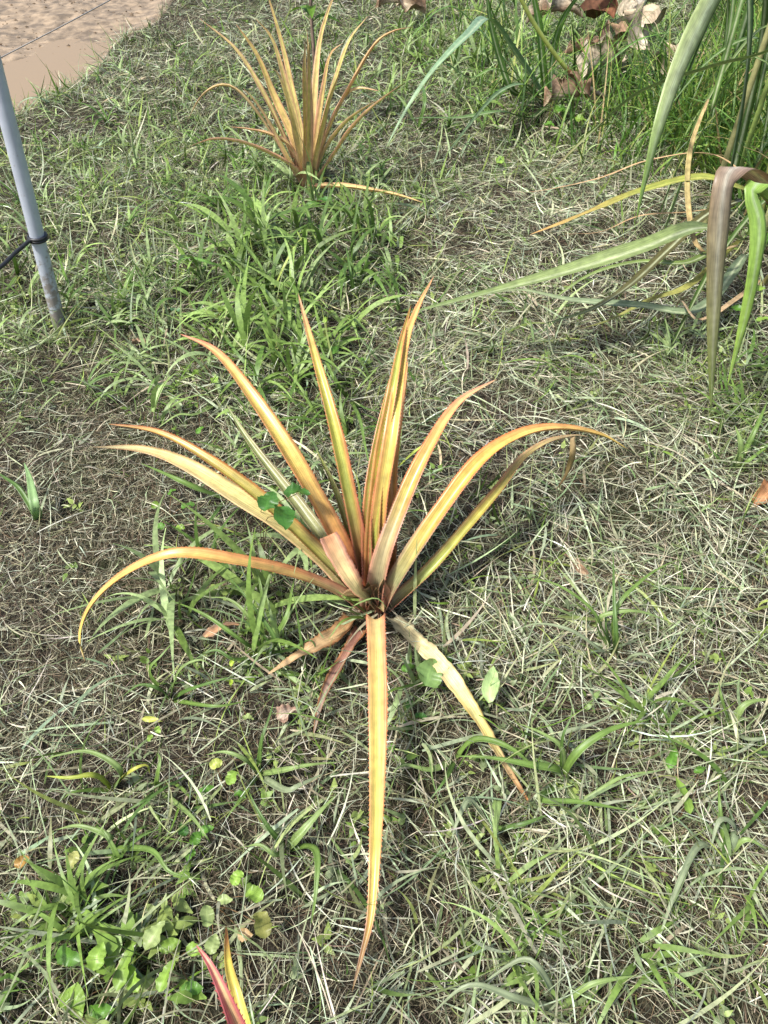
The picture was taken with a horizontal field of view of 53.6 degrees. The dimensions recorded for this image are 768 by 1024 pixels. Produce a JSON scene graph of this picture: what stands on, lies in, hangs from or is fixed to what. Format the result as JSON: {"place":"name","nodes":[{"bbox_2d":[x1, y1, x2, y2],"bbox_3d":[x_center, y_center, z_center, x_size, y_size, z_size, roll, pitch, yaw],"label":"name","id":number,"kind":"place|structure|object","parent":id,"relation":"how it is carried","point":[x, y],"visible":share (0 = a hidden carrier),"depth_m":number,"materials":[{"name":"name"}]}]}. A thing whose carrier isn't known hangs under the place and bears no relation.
{"place":"outdoors","nodes":[
{"label":"outdoors","id":0,"kind":"place"},
{"bbox_2d":[0,0,171,61],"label":"dirt road","id":1,"kind":"structure","parent":0,"point":[41,20],"depth_m":5.68,"materials":[{"name":"beige soil"}]},
{"bbox_2d":[1,0,110,57],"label":"fence wire","id":2,"kind":"object","parent":1,"relation":"on","point":[55,29],"visible":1,"depth_m":3.92,"materials":[{"name":"grey metal"}]},
{"bbox_2d":[2,37,112,112],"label":"puddle","id":3,"kind":"object","parent":1,"relation":"on","point":[52,56],"visible":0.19,"depth_m":4.94,"materials":[{"name":"brown liquid"}]},
{"bbox_2d":[0,0,152,63],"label":"mud clods","id":4,"kind":"object","parent":1,"relation":"on","point":[75,11],"visible":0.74,"depth_m":5.76,"materials":[{"name":"beige soil"}]},
{"bbox_2d":[0,0,767,1023],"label":"ground","id":5,"kind":"structure","parent":0,"point":[440,774],"depth_m":1.81,"materials":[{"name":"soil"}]},
{"bbox_2d":[0,236,28,289],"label":"grass weed","id":6,"kind":"object","parent":5,"relation":"on","point":[16,268],"depth_m":2.77,"materials":[{"name":"green plant"}]},
{"bbox_2d":[0,463,51,520],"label":"grass weed","id":7,"kind":"object","parent":5,"relation":"on","point":[31,500],"depth_m":1.94,"materials":[{"name":"green plant"}]},
{"bbox_2d":[0,55,65,333],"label":"metal pole","id":8,"kind":"object","parent":5,"relation":"on","point":[16,153],"visible":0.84,"depth_m":2.27,"materials":[{"name":"grey metal"}]},
{"bbox_2d":[0,231,47,269],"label":"black cable","id":9,"kind":"object","parent":8,"relation":"attached to","point":[28,241],"visible":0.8,"depth_m":2.32,"materials":[{"name":"rubber"}]},
{"bbox_2d":[14,851,80,922],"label":"broadleaf weed","id":10,"kind":"object","parent":5,"relation":"on","point":[73,857],"visible":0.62,"depth_m":1.31,"materials":[{"name":"yellow plant"}]},
{"bbox_2d":[57,259,110,294],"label":"grass weed","id":11,"kind":"object","parent":5,"relation":"on","point":[86,269],"depth_m":2.71,"materials":[{"name":"green plant"}]},
{"bbox_2d":[55,942,140,1020],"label":"broadleaf weed","id":12,"kind":"object","parent":5,"relation":"on","point":[65,956],"visible":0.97,"depth_m":1.18,"materials":[{"name":"green plant"}]},
{"bbox_2d":[47,749,149,799],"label":"grass weed","id":13,"kind":"object","parent":5,"relation":"on","point":[116,766],"depth_m":1.40,"materials":[{"name":"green plant"}]},
{"bbox_2d":[56,824,202,879],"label":"grass weed","id":14,"kind":"object","parent":5,"relation":"on","point":[109,838],"depth_m":1.31,"materials":[{"name":"green plant"}]},
{"bbox_2d":[132,338,145,344],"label":"dead leaf","id":15,"kind":"object","parent":5,"relation":"on","point":[135,341],"visible":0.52,"depth_m":2.50,"materials":[{"name":"brown plant"}]},
{"bbox_2d":[142,716,161,741],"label":"broadleaf weed","id":16,"kind":"object","parent":5,"relation":"on","point":[149,719],"visible":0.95,"depth_m":1.50,"materials":[{"name":"yellow plant"}]},
{"bbox_2d":[127,754,210,842],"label":"grass weed","id":17,"kind":"object","parent":5,"relation":"on","point":[185,810],"depth_m":1.39,"materials":[{"name":"green plant"}]},
{"bbox_2d":[142,920,202,995],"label":"broadleaf weed","id":18,"kind":"object","parent":5,"relation":"on","point":[151,937],"visible":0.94,"depth_m":1.21,"materials":[{"name":"green plant"}]},
{"bbox_2d":[151,489,194,529],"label":"broadleaf weed","id":19,"kind":"object","parent":5,"relation":"on","point":[162,525],"visible":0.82,"depth_m":1.93,"materials":[{"name":"green plant"}]},
{"bbox_2d":[141,463,225,525],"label":"grass weed","id":20,"kind":"object","parent":5,"relation":"on","point":[189,484],"depth_m":1.95,"materials":[{"name":"green plant"}]},
{"bbox_2d":[125,640,247,707],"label":"grass weed","id":21,"kind":"object","parent":5,"relation":"on","point":[155,686],"depth_m":1.54,"materials":[{"name":"green plant"}]},
{"bbox_2d":[178,824,213,861],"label":"broadleaf weed","id":22,"kind":"object","parent":5,"relation":"on","point":[195,838],"visible":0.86,"depth_m":1.34,"materials":[{"name":"green plant"}]},
{"bbox_2d":[170,306,236,433],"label":"broadleaf weed","id":23,"kind":"object","parent":5,"relation":"on","point":[196,371],"visible":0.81,"depth_m":2.34,"materials":[{"name":"green plant"}]},
{"bbox_2d":[161,374,266,425],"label":"grass weed","id":24,"kind":"object","parent":5,"relation":"on","point":[208,407],"depth_m":2.24,"materials":[{"name":"green plant"}]},
{"bbox_2d":[196,758,245,798],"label":"broadleaf weed","id":25,"kind":"object","parent":5,"relation":"on","point":[230,778],"visible":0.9,"depth_m":1.41,"materials":[{"name":"yellow plant"}]},
{"bbox_2d":[203,622,239,636],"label":"dead leaf","id":26,"kind":"object","parent":5,"relation":"on","point":[213,629],"visible":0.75,"depth_m":1.67,"materials":[{"name":"plant"}]},
{"bbox_2d":[196,927,250,1023],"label":"pineapple plant","id":27,"kind":"object","parent":5,"relation":"on","point":[233,1004],"visible":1,"depth_m":0.87,"materials":[{"name":"red plant"}]},
{"bbox_2d":[173,197,284,265],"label":"grass weed","id":28,"kind":"object","parent":5,"relation":"on","point":[242,229],"depth_m":2.80,"materials":[{"name":"green plant"}]},
{"bbox_2d":[200,870,271,954],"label":"broadleaf weed","id":29,"kind":"object","parent":5,"relation":"on","point":[255,894],"visible":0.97,"depth_m":1.24,"materials":[{"name":"green plant"}]},
{"bbox_2d":[229,659,253,719],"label":"broadleaf weed","id":30,"kind":"object","parent":5,"relation":"on","point":[247,715],"visible":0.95,"depth_m":1.55,"materials":[{"name":"green plant"}]},
{"bbox_2d":[171,568,317,660],"bbox_3d":[-0.301,0.229,1.637,0.326,0.160,0.194,0,45,0],"label":"grass weed","id":31,"kind":"object","parent":5,"relation":"on","point":[238,637],"depth_m":1.61,"materials":[{"name":"green plant"}]},
{"bbox_2d":[207,701,336,817],"bbox_3d":[-0.220,0.475,1.433,0.226,0.104,0.168,-26,51,-24],"label":"grass weed","id":32,"kind":"object","parent":5,"relation":"on","point":[275,785],"depth_m":1.43,"materials":[{"name":"green plant"}]},
{"bbox_2d":[210,217,334,301],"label":"grass weed","id":33,"kind":"object","parent":5,"relation":"on","point":[253,255],"depth_m":2.68,"materials":[{"name":"green plant"}]},
{"bbox_2d":[257,482,309,549],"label":"broadleaf weed","id":34,"kind":"object","parent":5,"relation":"on","point":[284,516],"visible":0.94,"depth_m":1.54,"materials":[{"name":"green plant"}]},
{"bbox_2d":[276,703,296,722],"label":"dead leaf","id":35,"kind":"object","parent":5,"relation":"on","point":[287,708],"visible":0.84,"depth_m":1.53,"materials":[{"name":"brown plant"}]},
{"bbox_2d":[241,791,336,922],"bbox_3d":[-0.167,0.599,1.312,0.167,0.089,0.209,0,45,0],"label":"grass weed","id":36,"kind":"object","parent":5,"relation":"on","point":[300,832],"depth_m":1.32,"materials":[{"name":"green plant"}]},
{"bbox_2d":[189,0,422,202],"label":"pineapple plant","id":37,"kind":"object","parent":5,"relation":"on","point":[312,132],"visible":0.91,"depth_m":3.21,"materials":[{"name":"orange plant"}]},
{"bbox_2d":[296,196,330,228],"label":"broadleaf weed","id":38,"kind":"object","parent":5,"relation":"on","point":[324,198],"visible":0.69,"depth_m":3.08,"materials":[{"name":"green plant"}]},
{"bbox_2d":[267,191,362,244],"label":"grass weed","id":39,"kind":"object","parent":5,"relation":"on","point":[309,216],"depth_m":2.97,"materials":[{"name":"green plant"}]},
{"bbox_2d":[290,0,340,74],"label":"sapling","id":40,"kind":"object","parent":5,"relation":"on","point":[309,9],"visible":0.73,"depth_m":3.63,"materials":[{"name":"green plant"}]},
{"bbox_2d":[314,317,364,360],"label":"broadleaf weed","id":41,"kind":"object","parent":5,"relation":"on","point":[334,349],"visible":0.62,"depth_m":2.41,"materials":[{"name":"green plant"}]},
{"bbox_2d":[318,336,379,462],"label":"grass weed","id":42,"kind":"object","parent":5,"relation":"on","point":[353,405],"depth_m":2.23,"materials":[{"name":"green plant"}]},
{"bbox_2d":[78,276,628,990],"bbox_3d":[-0.029,0.000,1.601,1.175,0.585,1.188,-34,54,-29],"label":"pineapple plant","id":43,"kind":"object","parent":5,"relation":"on","point":[354,554],"visible":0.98,"depth_m":1.65,"materials":[{"name":"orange plant"}]},
{"bbox_2d":[330,591,385,636],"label":"grass weed","id":44,"kind":"object","parent":5,"relation":"on","point":[354,617],"depth_m":1.64,"materials":[{"name":"green plant"}]},
{"bbox_2d":[320,247,399,299],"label":"grass weed","id":45,"kind":"object","parent":5,"relation":"on","point":[351,275],"depth_m":2.67,"materials":[{"name":"green plant"}]},
{"bbox_2d":[0,0,767,1023],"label":"long grass","id":46,"kind":"structure","parent":5,"relation":"on","point":[364,708],"depth_m":2.12,"materials":[{"name":"green plant"}]},
{"bbox_2d":[0,0,767,1023],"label":"leafy grass","id":47,"kind":"structure","parent":5,"relation":"on","point":[242,318],"depth_m":2.48,"materials":[{"name":"green plant"}]},
{"bbox_2d":[375,0,425,13],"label":"dead leaf","id":48,"kind":"object","parent":47,"relation":"in","point":[414,4],"visible":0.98,"depth_m":5.23,"materials":[{"name":"beige plant"}]},
{"bbox_2d":[0,0,767,1023],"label":"thatch","id":49,"kind":"object","parent":5,"relation":"on","point":[398,634],"visible":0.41,"depth_m":1.78,"materials":[{"name":"plant"}]},
{"bbox_2d":[0,0,767,1023],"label":"grass clippings","id":50,"kind":"object","parent":5,"relation":"on","point":[186,850],"depth_m":1.61,"materials":[{"name":"plant"}]},
{"bbox_2d":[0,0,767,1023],"bbox_3d":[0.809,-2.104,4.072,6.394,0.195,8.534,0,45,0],"label":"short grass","id":51,"kind":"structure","parent":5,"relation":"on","point":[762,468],"depth_m":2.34,"materials":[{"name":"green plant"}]},
{"bbox_2d":[0,0,767,1023],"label":"ground cover","id":52,"kind":"object","parent":5,"relation":"on","point":[172,928],"visible":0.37,"depth_m":1.62,"materials":[{"name":"green plant"}]},
{"bbox_2d":[0,0,767,1023],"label":"dead stubble","id":53,"kind":"object","parent":5,"relation":"on","point":[420,502],"visible":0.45,"depth_m":2.04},
{"bbox_2d":[353,429,452,467],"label":"grass weed","id":54,"kind":"object","parent":5,"relation":"on","point":[411,454],"depth_m":2.05,"materials":[{"name":"green plant"}]},
{"bbox_2d":[388,701,426,751],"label":"broadleaf weed","id":55,"kind":"object","parent":5,"relation":"on","point":[420,715],"visible":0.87,"depth_m":1.50,"materials":[{"name":"green plant"}]},
{"bbox_2d":[393,81,451,129],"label":"grass weed","id":56,"kind":"object","parent":5,"relation":"on","point":[423,106],"depth_m":3.91,"materials":[{"name":"green plant"}]},
{"bbox_2d":[401,657,452,687],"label":"broadleaf weed","id":57,"kind":"object","parent":5,"relation":"on","point":[429,675],"visible":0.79,"depth_m":1.52,"materials":[{"name":"green plant"}]},
{"bbox_2d":[390,735,544,796],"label":"grass weed","id":58,"kind":"object","parent":5,"relation":"on","point":[492,740],"depth_m":1.43,"materials":[{"name":"green plant"}]},
{"bbox_2d":[481,666,499,703],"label":"broadleaf weed","id":59,"kind":"object","parent":5,"relation":"on","point":[489,693],"visible":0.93,"depth_m":1.49,"materials":[{"name":"green plant"}]},
{"bbox_2d":[450,797,553,863],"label":"grass weed","id":60,"kind":"object","parent":5,"relation":"on","point":[496,805],"depth_m":1.35,"materials":[{"name":"green plant"}]},
{"bbox_2d":[386,0,680,159],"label":"cane grass","id":61,"kind":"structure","parent":5,"relation":"on","point":[474,25],"depth_m":3.88,"materials":[{"name":"green plant"}]},
{"bbox_2d":[430,956,637,1014],"bbox_3d":[0.229,0.726,1.166,0.324,0.094,0.060,-2,45,-2],"label":"grass weed","id":62,"kind":"object","parent":5,"relation":"on","point":[517,998],"depth_m":1.15,"materials":[{"name":"green plant"}]},
{"bbox_2d":[496,105,586,163],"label":"broadleaf weed","id":63,"kind":"object","parent":5,"relation":"on","point":[580,116],"visible":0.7,"depth_m":3.85,"materials":[{"name":"green plant"}]},
{"bbox_2d":[459,707,656,810],"bbox_3d":[0.321,0.451,1.403,0.379,0.143,0.180,0,45,0],"label":"grass weed","id":64,"kind":"object","parent":5,"relation":"on","point":[573,757],"depth_m":1.38,"materials":[{"name":"green plant"}]},
{"bbox_2d":[562,553,588,578],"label":"dead leaf","id":65,"kind":"object","parent":5,"relation":"on","point":[583,569],"visible":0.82,"depth_m":1.83,"materials":[{"name":"brown plant"}]},
{"bbox_2d":[406,0,767,408],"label":"cane grass","id":66,"kind":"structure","parent":5,"relation":"on","point":[713,218],"depth_m":2.24,"materials":[{"name":"green plant"}]},
{"bbox_2d":[508,554,679,670],"bbox_3d":[0.455,0.210,1.609,0.387,0.212,0.219,0,45,0],"label":"grass weed","id":67,"kind":"object","parent":5,"relation":"on","point":[614,622],"depth_m":1.57,"materials":[{"name":"green plant"}]},
{"bbox_2d":[665,748,705,816],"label":"broadleaf weed","id":68,"kind":"object","parent":5,"relation":"on","point":[671,758],"visible":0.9,"depth_m":1.40,"materials":[{"name":"green plant"}]},
{"bbox_2d":[655,783,765,948],"bbox_3d":[0.559,0.618,1.277,0.114,0.083,0.314,26,51,24],"label":"grass weed","id":69,"kind":"object","parent":5,"relation":"on","point":[736,842],"depth_m":1.31,"materials":[{"name":"green plant"}]},
{"bbox_2d":[689,681,767,741],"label":"grass weed","id":70,"kind":"object","parent":5,"relation":"on","point":[742,705],"depth_m":1.50,"materials":[{"name":"green plant"}]},
{"bbox_2d":[701,401,767,469],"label":"grass weed","id":71,"kind":"object","parent":5,"relation":"on","point":[748,443],"depth_m":2.03,"materials":[{"name":"green plant"}]},
{"bbox_2d":[731,285,767,320],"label":"broadleaf weed","id":72,"kind":"object","parent":5,"relation":"on","point":[738,306],"visible":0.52,"depth_m":2.55,"materials":[{"name":"green plant"}]},
{"bbox_2d":[752,479,767,506],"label":"dead leaf","id":73,"kind":"object","parent":5,"relation":"on","point":[762,489],"visible":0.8,"depth_m":1.96,"materials":[{"name":"plant"}]},
{"bbox_2d":[398,0,767,253],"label":"tall grass","id":74,"kind":"structure","parent":0,"point":[694,93],"depth_m":3.74,"materials":[{"name":"green plant"}]},
{"bbox_2d":[526,0,583,22],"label":"dead leaf","id":75,"kind":"object","parent":74,"relation":"in","point":[561,5],"visible":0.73,"depth_m":4.93,"materials":[{"name":"beige plant"}]},
{"bbox_2d":[544,71,596,105],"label":"dead leaf","id":76,"kind":"object","parent":74,"relation":"in","point":[556,87],"visible":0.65,"depth_m":3.88,"materials":[{"name":"brown plant"}]},
{"bbox_2d":[564,34,598,56],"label":"dead leaf","id":77,"kind":"object","parent":74,"relation":"in","point":[569,49],"visible":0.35,"depth_m":4.39,"materials":[{"name":"brown plant"}]},
{"bbox_2d":[580,0,617,18],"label":"dead leaf","id":78,"kind":"object","parent":74,"relation":"in","point":[590,8],"visible":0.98,"depth_m":4.93,"materials":[{"name":"brown plant"}]},
{"bbox_2d":[572,31,627,77],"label":"dead leaf","id":79,"kind":"object","parent":74,"relation":"in","point":[595,46],"visible":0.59,"depth_m":4.16,"materials":[{"name":"beige plant"}]},
{"bbox_2d":[593,20,627,44],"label":"dead leaf","id":80,"kind":"object","parent":74,"relation":"in","point":[622,28],"visible":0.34,"depth_m":4.41,"materials":[{"name":"brown plant"}]},
{"bbox_2d":[617,0,657,15],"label":"dead leaf","id":81,"kind":"object","parent":74,"relation":"in","point":[627,5],"visible":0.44,"depth_m":4.85,"materials":[{"name":"beige plant"}]},
{"bbox_2d":[617,1,666,49],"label":"dead leaf","id":82,"kind":"object","parent":74,"relation":"in","point":[657,14],"visible":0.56,"depth_m":4.43,"materials":[{"name":"beige plant"}]},
{"bbox_2d":[652,42,678,76],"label":"dead leaf","id":83,"kind":"object","parent":74,"relation":"in","point":[671,46],"visible":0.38,"depth_m":4.06,"materials":[{"name":"beige plant"}]}
]}

